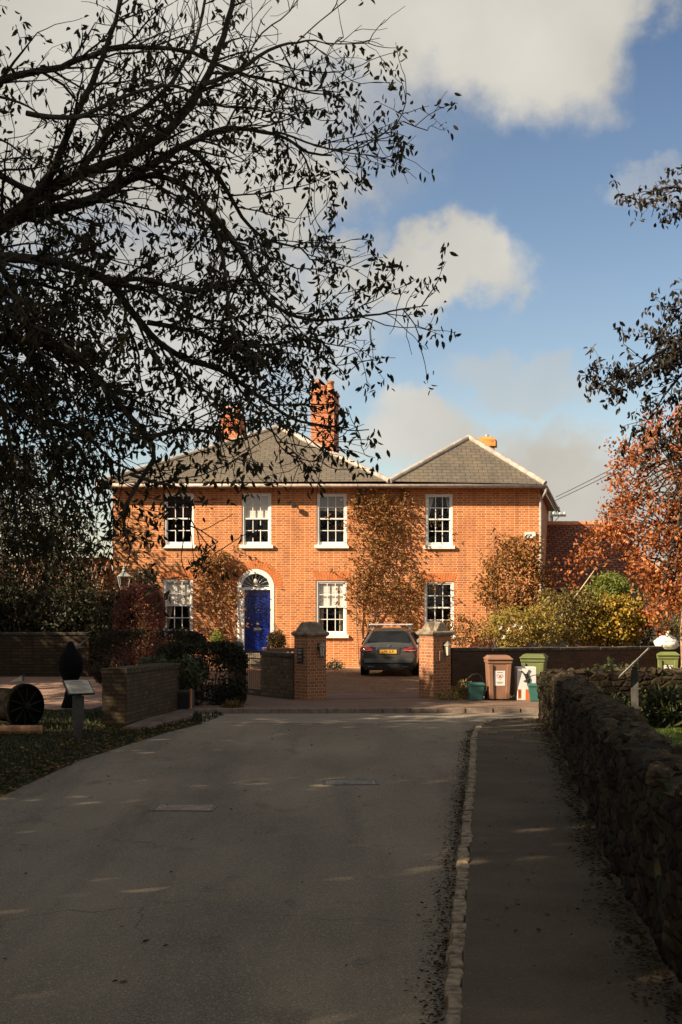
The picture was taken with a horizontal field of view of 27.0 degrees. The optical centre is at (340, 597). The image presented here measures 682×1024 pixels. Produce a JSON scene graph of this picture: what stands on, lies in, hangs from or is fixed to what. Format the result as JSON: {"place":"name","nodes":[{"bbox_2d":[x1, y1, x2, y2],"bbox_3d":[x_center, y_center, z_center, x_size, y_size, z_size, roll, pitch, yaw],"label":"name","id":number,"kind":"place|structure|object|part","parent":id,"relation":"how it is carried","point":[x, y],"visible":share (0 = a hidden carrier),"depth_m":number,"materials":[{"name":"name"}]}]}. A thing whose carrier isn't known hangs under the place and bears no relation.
{"place":"outdoors","nodes":[
{"label":"outdoors","id":0,"kind":"place"},
{"bbox_2d":[0,677,101,708],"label":"gravel yard","id":1,"kind":"structure","parent":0,"point":[52,689],"depth_m":39.09,"materials":[{"name":"beige gravel"}]},
{"bbox_2d":[58,637,88,708],"bbox_3d":[-6.107,1.686,32.189,0.614,1.628,0.574,0,0,41],"label":"waisted ornament","id":2,"kind":"object","parent":1,"relation":"on","point":[70,664],"visible":0.8,"depth_m":32.02,"materials":[{"name":"black metal"}]},
{"bbox_2d":[0,557,112,658],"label":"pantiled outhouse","id":3,"kind":"structure","parent":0,"point":[110,577],"depth_m":57.55,"materials":[{"name":"brick"}]},
{"bbox_2d":[0,709,224,796],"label":"grass verge","id":4,"kind":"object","parent":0,"point":[50,748],"depth_m":24.06,"materials":[{"name":"green plant"}]},
{"bbox_2d":[0,725,42,734],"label":"timber log","id":5,"kind":"object","parent":4,"relation":"on","point":[7,729],"visible":0.91,"depth_m":25.86,"materials":[{"name":"brown wood"}]},
{"bbox_2d":[0,675,44,724],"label":"iron field roller","id":6,"kind":"object","parent":4,"relation":"on","point":[22,704],"visible":0.94,"depth_m":26.91,"materials":[{"name":"black metal"}]},
{"bbox_2d":[62,679,94,739],"bbox_3d":[-4.614,1.997,24.991,0.490,1.105,0.315,0,0,-33],"label":"information lectern","id":7,"kind":"object","parent":4,"relation":"on","point":[78,689],"visible":0.92,"depth_m":24.95,"materials":[{"name":"black metal"}]},
{"bbox_2d":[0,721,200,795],"bbox_3d":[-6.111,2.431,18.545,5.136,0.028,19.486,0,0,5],"label":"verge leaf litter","id":8,"kind":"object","parent":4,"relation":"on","point":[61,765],"visible":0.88,"depth_m":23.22,"materials":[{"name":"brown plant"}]},
{"bbox_2d":[0,0,461,618],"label":"overhanging tree","id":9,"kind":"object","parent":4,"relation":"on","point":[40,204],"visible":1,"depth_m":12.86,"materials":[{"name":"black plant"}]},
{"bbox_2d":[0,722,481,1023],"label":"road","id":10,"kind":"structure","parent":0,"point":[250,928],"depth_m":12.64,"materials":[{"name":"grey asphalt"}]},
{"bbox_2d":[149,804,218,811],"bbox_3d":[-1.861,2.491,16.896,0.751,0.017,0.540,0,0,3],"label":"manhole cover","id":11,"kind":"object","parent":10,"relation":"on","point":[187,807],"visible":1,"depth_m":16.85,"materials":[{"name":"metal"}]},
{"bbox_2d":[3,724,671,1007],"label":"scattered fallen leaves","id":12,"kind":"object","parent":10,"relation":"on","point":[515,930],"visible":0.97,"depth_m":12.10,"materials":[{"name":"brown plant"}]},
{"bbox_2d":[322,779,379,784],"bbox_3d":[0.127,2.491,19.216,0.757,0.017,0.540,0,0,-2],"label":"manhole cover","id":13,"kind":"object","parent":10,"relation":"on","point":[351,782],"visible":1,"depth_m":19.17,"materials":[{"name":"metal"}]},
{"bbox_2d":[403,725,475,1023],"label":"gutter leaf litter","id":14,"kind":"object","parent":10,"relation":"on","point":[452,894],"visible":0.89,"depth_m":11.94,"materials":[{"name":"brown plant"}]},
{"bbox_2d":[444,717,538,1023],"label":"kerb","id":15,"kind":"structure","parent":10,"relation":"on","point":[453,1003],"depth_m":11.10,"materials":[{"name":"stone"}]},
{"bbox_2d":[260,651,293,699],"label":"front garden wall","id":16,"kind":"structure","parent":0,"point":[277,674],"depth_m":34.48,"materials":[{"name":"brown brick"}]},
{"bbox_2d":[267,647,293,652],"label":"timber bench","id":17,"kind":"object","parent":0,"point":[289,650],"visible":0.12,"depth_m":40.55,"materials":[{"name":"brown wood"}]},
{"bbox_2d":[203,668,418,693],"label":"gravel drive","id":18,"kind":"structure","parent":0,"point":[349,680],"depth_m":41.20,"materials":[{"name":"brown gravel"}]},
{"bbox_2d":[210,629,224,669],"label":"clipped box ball","id":19,"kind":"object","parent":18,"relation":"on","point":[220,636],"visible":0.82,"depth_m":47.42,"materials":[{"name":"green plant"}]},
{"bbox_2d":[262,628,288,651],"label":"shrub","id":20,"kind":"object","parent":18,"relation":"on","point":[279,639],"visible":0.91,"depth_m":46.37,"materials":[{"name":"plant"}]},
{"bbox_2d":[326,658,345,669],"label":"white flowering shrub","id":21,"kind":"object","parent":18,"relation":"on","point":[335,664],"visible":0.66,"depth_m":47.73,"materials":[{"name":"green plant"}]},
{"bbox_2d":[360,624,418,674],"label":"estate car","id":22,"kind":"object","parent":18,"relation":"on","point":[391,648],"visible":0.88,"depth_m":43.37,"materials":[{"name":"grey paint"}]},
{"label":"rear window","id":23,"kind":"part","parent":22,"relation":"part of","materials":[{"name":"black glass"}]},
{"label":"side window","id":24,"kind":"part","parent":22,"relation":"part of","materials":[{"name":"black glass"}]},
{"bbox_2d":[447,618,470,647],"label":"window rose","id":25,"kind":"object","parent":18,"relation":"on","point":[458,641],"depth_m":40.72,"materials":[{"name":"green plant"}]},
{"bbox_2d":[445,611,497,647],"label":"red brown bush","id":26,"kind":"object","parent":18,"relation":"on","point":[470,629],"visible":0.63,"depth_m":41.46,"materials":[{"name":"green plant"}]},
{"bbox_2d":[462,528,561,640],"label":"orange bush","id":27,"kind":"object","parent":18,"relation":"on","point":[535,575],"visible":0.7,"depth_m":43.16,"materials":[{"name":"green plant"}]},
{"bbox_2d":[474,592,566,647],"bbox_3d":[4.831,1.167,38.137,2.478,2.679,1.768,0,0,0],"label":"white rose bush","id":28,"kind":"object","parent":18,"relation":"on","point":[537,630],"visible":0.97,"depth_m":37.96,"materials":[{"name":"green plant"}]},
{"bbox_2d":[469,632,581,647],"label":"shrub","id":29,"kind":"object","parent":18,"relation":"on","point":[530,644],"visible":0.02,"depth_m":42.24,"materials":[{"name":"green plant"}]},
{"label":"rear window","id":30,"kind":"part","parent":29,"relation":"part of","materials":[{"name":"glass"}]},
{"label":"side window","id":31,"kind":"part","parent":29,"relation":"part of","materials":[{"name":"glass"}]},
{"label":"side window","id":32,"kind":"part","parent":29,"relation":"part of","materials":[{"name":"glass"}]},
{"bbox_2d":[526,583,605,646],"bbox_3d":[6.195,1.020,39.592,2.259,2.976,2.006,0,0,0],"label":"brown shrub","id":33,"kind":"object","parent":18,"relation":"on","point":[563,603],"visible":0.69,"depth_m":39.20,"materials":[{"name":"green plant"}]},
{"bbox_2d":[544,569,595,639],"bbox_3d":[5.835,0.850,39.300,2.418,3.320,0.040,0,0,0],"label":"leaning pole","id":34,"kind":"object","parent":18,"relation":"on","point":[577,593],"visible":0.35,"depth_m":39.29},
{"bbox_2d":[582,570,634,644],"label":"green bush","id":35,"kind":"object","parent":18,"relation":"on","point":[602,583],"visible":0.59,"depth_m":42.77,"materials":[{"name":"green plant"}]},
{"bbox_2d":[562,590,656,646],"bbox_3d":[7.439,1.137,39.857,2.823,2.745,1.964,0,0,0],"label":"golden shrub","id":36,"kind":"object","parent":18,"relation":"on","point":[626,621],"visible":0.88,"depth_m":39.47,"materials":[{"name":"yellow plant"}]},
{"bbox_2d":[625,591,654,645],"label":"dark side shrub","id":37,"kind":"object","parent":18,"relation":"on","point":[644,641],"visible":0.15,"depth_m":41.19,"materials":[{"name":"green plant"}]},
{"bbox_2d":[0,0,681,580],"label":"sky","id":38,"kind":"structure","parent":0,"point":[558,98],"materials":[{"name":"blue"}]},
{"bbox_2d":[44,602,681,731],"bbox_3d":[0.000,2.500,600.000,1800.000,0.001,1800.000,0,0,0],"label":"ground","id":39,"kind":"structure","parent":0,"point":[100,707],"depth_m":31.88,"materials":[{"name":"soil"}]},
{"bbox_2d":[0,632,90,676],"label":"yard stone wall","id":40,"kind":"structure","parent":39,"relation":"on","point":[31,654],"depth_m":45.12,"materials":[{"name":"brown brick"}]},
{"bbox_2d":[0,567,119,670],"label":"thicket underbush","id":41,"kind":"object","parent":39,"relation":"on","point":[62,603],"visible":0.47,"depth_m":46.24,"materials":[{"name":"green plant"}]},
{"bbox_2d":[2,481,123,625],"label":"reddish thicket","id":42,"kind":"object","parent":39,"relation":"on","point":[73,542],"visible":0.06,"depth_m":49.96,"materials":[{"name":"orange plant"}]},
{"bbox_2d":[12,502,132,666],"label":"slender thicket","id":43,"kind":"object","parent":39,"relation":"on","point":[75,571],"visible":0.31,"depth_m":46.98,"materials":[{"name":"black plant"}]},
{"bbox_2d":[0,433,160,635],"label":"tall thicket","id":44,"kind":"object","parent":39,"relation":"on","point":[12,564],"visible":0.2,"depth_m":48.09,"materials":[{"name":"black plant"}]},
{"bbox_2d":[85,564,158,664],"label":"garden shrub","id":45,"kind":"object","parent":39,"relation":"on","point":[103,625],"visible":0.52,"depth_m":44.54,"materials":[{"name":"green plant"}]},
{"bbox_2d":[117,565,130,589],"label":"street lantern","id":46,"kind":"object","parent":39,"relation":"on","point":[125,574],"visible":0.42,"depth_m":45.32,"materials":[{"name":"grey paint"}]},
{"bbox_2d":[111,580,166,666],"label":"copper hedge","id":47,"kind":"object","parent":39,"relation":"on","point":[125,592],"visible":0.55,"depth_m":43.73,"materials":[{"name":"brown plant"}]},
{"bbox_2d":[101,663,182,727],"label":"brick wall","id":48,"kind":"structure","parent":39,"relation":"on","point":[132,693],"depth_m":28.04,"materials":[{"name":"brown brick"}]},
{"bbox_2d":[138,650,208,693],"bbox_3d":[-3.692,1.816,31.311,1.546,1.380,0.917,0,0,23],"label":"wall ivy","id":49,"kind":"object","parent":48,"relation":"attached to","point":[188,671],"depth_m":31.09,"materials":[{"name":"green plant"}]},
{"bbox_2d":[90,628,209,684],"bbox_3d":[-5.155,1.663,38.501,3.252,1.734,1.170,0,0,0],"label":"long hedge","id":50,"kind":"object","parent":39,"relation":"on","point":[107,639],"visible":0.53,"depth_m":38.16,"materials":[{"name":"green plant"}]},
{"bbox_2d":[123,709,194,730],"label":"stone slab","id":51,"kind":"structure","parent":39,"relation":"on","point":[161,719],"depth_m":28.32,"materials":[{"name":"grey stone"}]},
{"bbox_2d":[140,657,202,698],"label":"curved end wall","id":52,"kind":"structure","parent":39,"relation":"on","point":[142,658],"depth_m":33.73,"materials":[{"name":"brick"}]},
{"bbox_2d":[177,689,193,709],"bbox_3d":[-3.405,2.230,30.887,0.435,0.540,0.320,0,0,12],"label":"post","id":53,"kind":"object","parent":39,"relation":"on","point":[185,699],"visible":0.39,"depth_m":30.73,"materials":[{"name":"metal"}]},
{"bbox_3d":[-3.453,2.250,30.746,0.360,0.420,0.015,0,0,12],"label":"door","id":54,"kind":"part","parent":53,"relation":"part of","materials":[{"name":"black metal"}]},
{"bbox_2d":[154,640,249,705],"bbox_3d":[-3.209,1.760,32.500,2.138,1.620,1.880,0,0,-13],"label":"front hedge","id":55,"kind":"object","parent":39,"relation":"on","point":[233,655],"visible":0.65,"depth_m":31.94,"materials":[{"name":"green plant"}]},
{"bbox_2d":[218,697,243,707],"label":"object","id":56,"kind":"object","parent":39,"relation":"on","point":[232,704],"visible":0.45,"depth_m":31.21,"materials":[{"name":"green plant"}]},
{"bbox_2d":[228,641,243,680],"bbox_3d":[-2.680,1.825,36.500,0.410,1.450,0.420,0,0,-35],"label":"gate post","id":57,"kind":"object","parent":39,"relation":"on","point":[241,644],"visible":0.22,"depth_m":36.38,"materials":[{"name":"brick"}]},
{"bbox_2d":[243,650,264,690],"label":"iron gate","id":58,"kind":"structure","parent":57,"relation":"attached to","point":[251,658],"depth_m":35.97,"materials":[{"name":"black metal"}]},
{"bbox_2d":[291,622,328,699],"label":"gate pier","id":59,"kind":"structure","parent":39,"relation":"on","point":[309,660],"depth_m":33.52,"materials":[{"name":"brick"}]},
{"bbox_2d":[96,370,560,668],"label":"brick house","id":60,"kind":"structure","parent":39,"relation":"on","point":[471,492],"depth_m":49.20,"materials":[{"name":"orange brick"}]},
{"bbox_2d":[163,579,192,635],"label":"window","id":61,"kind":"structure","parent":60,"relation":"in","point":[178,617],"depth_m":49.35,"materials":[{"name":"white paint"}]},
{"bbox_2d":[163,493,195,547],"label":"window","id":62,"kind":"structure","parent":60,"relation":"in","point":[177,542],"depth_m":49.49,"materials":[{"name":"white paint"}]},
{"bbox_2d":[168,545,248,662],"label":"climbing rose","id":63,"kind":"object","parent":60,"relation":"attached to","point":[226,566],"visible":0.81,"depth_m":48.93,"materials":[{"name":"brown plant"}]},
{"bbox_2d":[240,493,272,547],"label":"window","id":64,"kind":"structure","parent":60,"relation":"in","point":[256,512],"depth_m":49.35,"materials":[{"name":"white paint"}]},
{"bbox_2d":[244,590,269,651],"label":"front door","id":65,"kind":"structure","parent":60,"relation":"in","point":[256,603],"depth_m":49.40,"materials":[{"name":"blue paint"}]},
{"bbox_2d":[315,494,348,547],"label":"window","id":66,"kind":"structure","parent":60,"relation":"in","point":[328,535],"depth_m":49.35,"materials":[{"name":"white paint"}]},
{"bbox_2d":[316,580,348,637],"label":"window","id":67,"kind":"structure","parent":60,"relation":"in","point":[333,619],"depth_m":49.35,"materials":[{"name":"white paint"}]},
{"bbox_2d":[325,483,446,666],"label":"climbing rose","id":68,"kind":"object","parent":60,"relation":"attached to","point":[383,549],"visible":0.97,"depth_m":48.95,"materials":[{"name":"brown plant"}]},
{"bbox_2d":[423,494,454,548],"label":"window","id":69,"kind":"structure","parent":60,"relation":"in","point":[439,507],"depth_m":49.30,"materials":[{"name":"white paint"}]},
{"bbox_2d":[424,582,455,636],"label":"window","id":70,"kind":"structure","parent":60,"relation":"in","point":[438,604],"depth_m":51.40,"materials":[{"name":"white paint"}]},
{"bbox_2d":[555,447,659,500],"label":"overhead wire","id":71,"kind":"object","parent":60,"relation":"attached to","point":[590,483],"visible":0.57,"depth_m":56.98,"materials":[{"name":"black metal"}]},
{"bbox_2d":[556,429,680,496],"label":"overhead wire","id":72,"kind":"object","parent":60,"relation":"attached to","point":[595,477],"visible":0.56,"depth_m":56.51,"materials":[{"name":"black metal"}]},
{"bbox_2d":[416,621,453,697],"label":"gate pier","id":73,"kind":"structure","parent":39,"relation":"on","point":[435,645],"depth_m":34.13,"materials":[{"name":"brick"}]},
{"bbox_2d":[451,646,680,695],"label":"street garden wall","id":74,"kind":"structure","parent":39,"relation":"on","point":[467,663],"depth_m":36.08,"materials":[{"name":"brick"}]},
{"bbox_2d":[544,521,670,645],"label":"tiled barn","id":75,"kind":"structure","parent":39,"relation":"on","point":[562,536],"depth_m":57.23,"materials":[{"name":"ceramic"}]},
{"bbox_2d":[536,668,681,982],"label":"rubble wall","id":76,"kind":"structure","parent":39,"relation":"on","point":[624,763],"depth_m":11.71,"materials":[{"name":"stone"}]},
{"bbox_2d":[581,657,639,670],"bbox_3d":[5.533,1.926,29.566,2.051,1.410,1.296,0,0,0],"label":"corner ivy","id":77,"kind":"object","parent":39,"relation":"on","point":[608,665],"visible":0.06,"depth_m":29.68,"materials":[{"name":"green plant"}]},
{"bbox_2d":[554,399,681,639],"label":"copper tree","id":78,"kind":"object","parent":39,"relation":"on","point":[661,576],"visible":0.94,"depth_m":37.19,"materials":[{"name":"orange plant"}]},
{"bbox_2d":[567,667,681,723],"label":"corner rubble wall","id":79,"kind":"structure","parent":39,"relation":"on","point":[608,682],"depth_m":28.07,"materials":[{"name":"stone"}]},
{"bbox_2d":[599,664,681,727],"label":"border plants","id":80,"kind":"object","parent":39,"relation":"on","point":[650,700],"visible":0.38,"depth_m":27.37,"materials":[{"name":"green plant"}]},
{"bbox_2d":[622,641,679,645],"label":"return garden wall","id":81,"kind":"structure","parent":39,"relation":"on","point":[652,643],"depth_m":41.48,"materials":[{"name":"brick"}]},
{"bbox_2d":[632,579,680,644],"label":"yellow brown shrub","id":82,"kind":"object","parent":39,"relation":"on","point":[676,628],"visible":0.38,"depth_m":40.64,"materials":[{"name":"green plant"}]},
{"bbox_2d":[643,616,680,640],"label":"shrub","id":83,"kind":"object","parent":39,"relation":"on","point":[655,637],"depth_m":49.70,"materials":[{"name":"plant"}]},
{"bbox_2d":[656,651,679,668],"bbox_3d":[8.675,1.955,38.016,0.616,1.050,0.818,0,0,2],"label":"wheelie bin","id":84,"kind":"object","parent":39,"relation":"on","point":[667,658],"visible":0.29,"depth_m":37.65,"materials":[{"name":"plastic"}]},
{"bbox_2d":[654,631,678,648],"bbox_3d":[8.690,1.121,38.003,0.670,0.498,0.605,0,0,0],"label":"rubbish sack","id":85,"kind":"object","parent":84,"relation":"on","point":[667,641],"visible":0.98,"depth_m":37.80,"materials":[{"name":"white plastic"}]},
{"bbox_2d":[680,612,681,667],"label":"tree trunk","id":86,"kind":"object","parent":39,"relation":"on","point":[681,639],"visible":0.59,"depth_m":36.97,"materials":[{"name":"brown plant"}]},
{"bbox_2d":[194,692,538,712],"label":"pavement","id":87,"kind":"structure","parent":0,"point":[252,701],"depth_m":32.35,"materials":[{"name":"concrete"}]},
{"bbox_2d":[431,679,471,699],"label":"pavement weeds","id":88,"kind":"object","parent":87,"relation":"on","point":[457,695],"visible":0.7,"depth_m":33.64,"materials":[{"name":"green plant"}]},
{"bbox_2d":[466,673,485,700],"bbox_3d":[3.162,2.085,33.400,0.419,0.630,0.380,0,0,-8],"label":"food caddy","id":89,"kind":"object","parent":87,"relation":"on","point":[475,691],"visible":1,"depth_m":33.25,"materials":[{"name":"teal plastic"}]},
{"bbox_2d":[483,655,512,698],"bbox_3d":[3.706,1.875,33.566,0.616,1.050,0.818,0,0,-1],"label":"wheelie bin","id":90,"kind":"object","parent":87,"relation":"on","point":[498,673],"visible":1,"depth_m":33.23,"materials":[{"name":"plastic"}]},
{"bbox_2d":[514,666,535,699],"bbox_3d":[4.344,2.010,33.489,0.460,0.780,0.327,0,0,-6],"label":"printed box","id":91,"kind":"object","parent":87,"relation":"on","point":[522,674],"visible":0.89,"depth_m":33.35,"materials":[{"name":"white cardboard"}]},
{"bbox_2d":[527,674,538,701],"bbox_3d":[4.534,2.085,33.050,0.419,0.630,0.380,0,0,6],"label":"food caddy","id":92,"kind":"object","parent":87,"relation":"on","point":[532,690],"visible":0.6,"depth_m":32.90,"materials":[{"name":"teal plastic"}]},
{"bbox_2d":[520,653,547,681],"bbox_3d":[4.664,1.875,34.316,0.616,1.050,0.818,0,0,14],"label":"wheelie bin","id":93,"kind":"object","parent":87,"relation":"on","point":[538,662],"visible":0.49,"depth_m":33.98,"materials":[{"name":"plastic"}]},
{"bbox_2d":[202,713,537,723],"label":"cross road","id":94,"kind":"structure","parent":0,"point":[348,718],"depth_m":29.62,"materials":[{"name":"grey asphalt"}]},
{"bbox_2d":[188,708,538,713],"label":"pavement kerb","id":95,"kind":"structure","parent":94,"relation":"on","point":[357,710],"depth_m":30.71,"materials":[{"name":"concrete"}]},
{"bbox_2d":[549,511,565,520],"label":"telegraph pole","id":96,"kind":"object","parent":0,"point":[551,514],"visible":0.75,"depth_m":74.84,"materials":[{"name":"white paint"}]},
{"bbox_2d":[461,719,681,1023],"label":"footpath","id":97,"kind":"structure","parent":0,"point":[566,978],"depth_m":10.85,"materials":[{"name":"grey asphalt"}]},
{"bbox_2d":[525,719,681,1022],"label":"wall foot litter","id":98,"kind":"object","parent":97,"relation":"on","point":[641,939],"depth_m":11.85,"materials":[{"name":"brown plant"}]},
{"bbox_2d":[651,727,681,746],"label":"lawn","id":99,"kind":"structure","parent":0,"point":[675,737],"depth_m":26.15,"materials":[{"name":"green plant"}]},
{"bbox_2d":[577,164,681,470],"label":"dark beech tree","id":100,"kind":"object","parent":99,"relation":"on","point":[669,360],"visible":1,"depth_m":20.71,"materials":[{"name":"black plant"}]},
{"bbox_2d":[618,647,649,708],"bbox_3d":[5.571,1.744,27.002,0.584,1.611,0.600,0,0,13],"label":"information lectern","id":101,"kind":"object","parent":99,"relation":"on","point":[634,687],"visible":0.82,"depth_m":26.91,"materials":[{"name":"black metal"}]}
]}

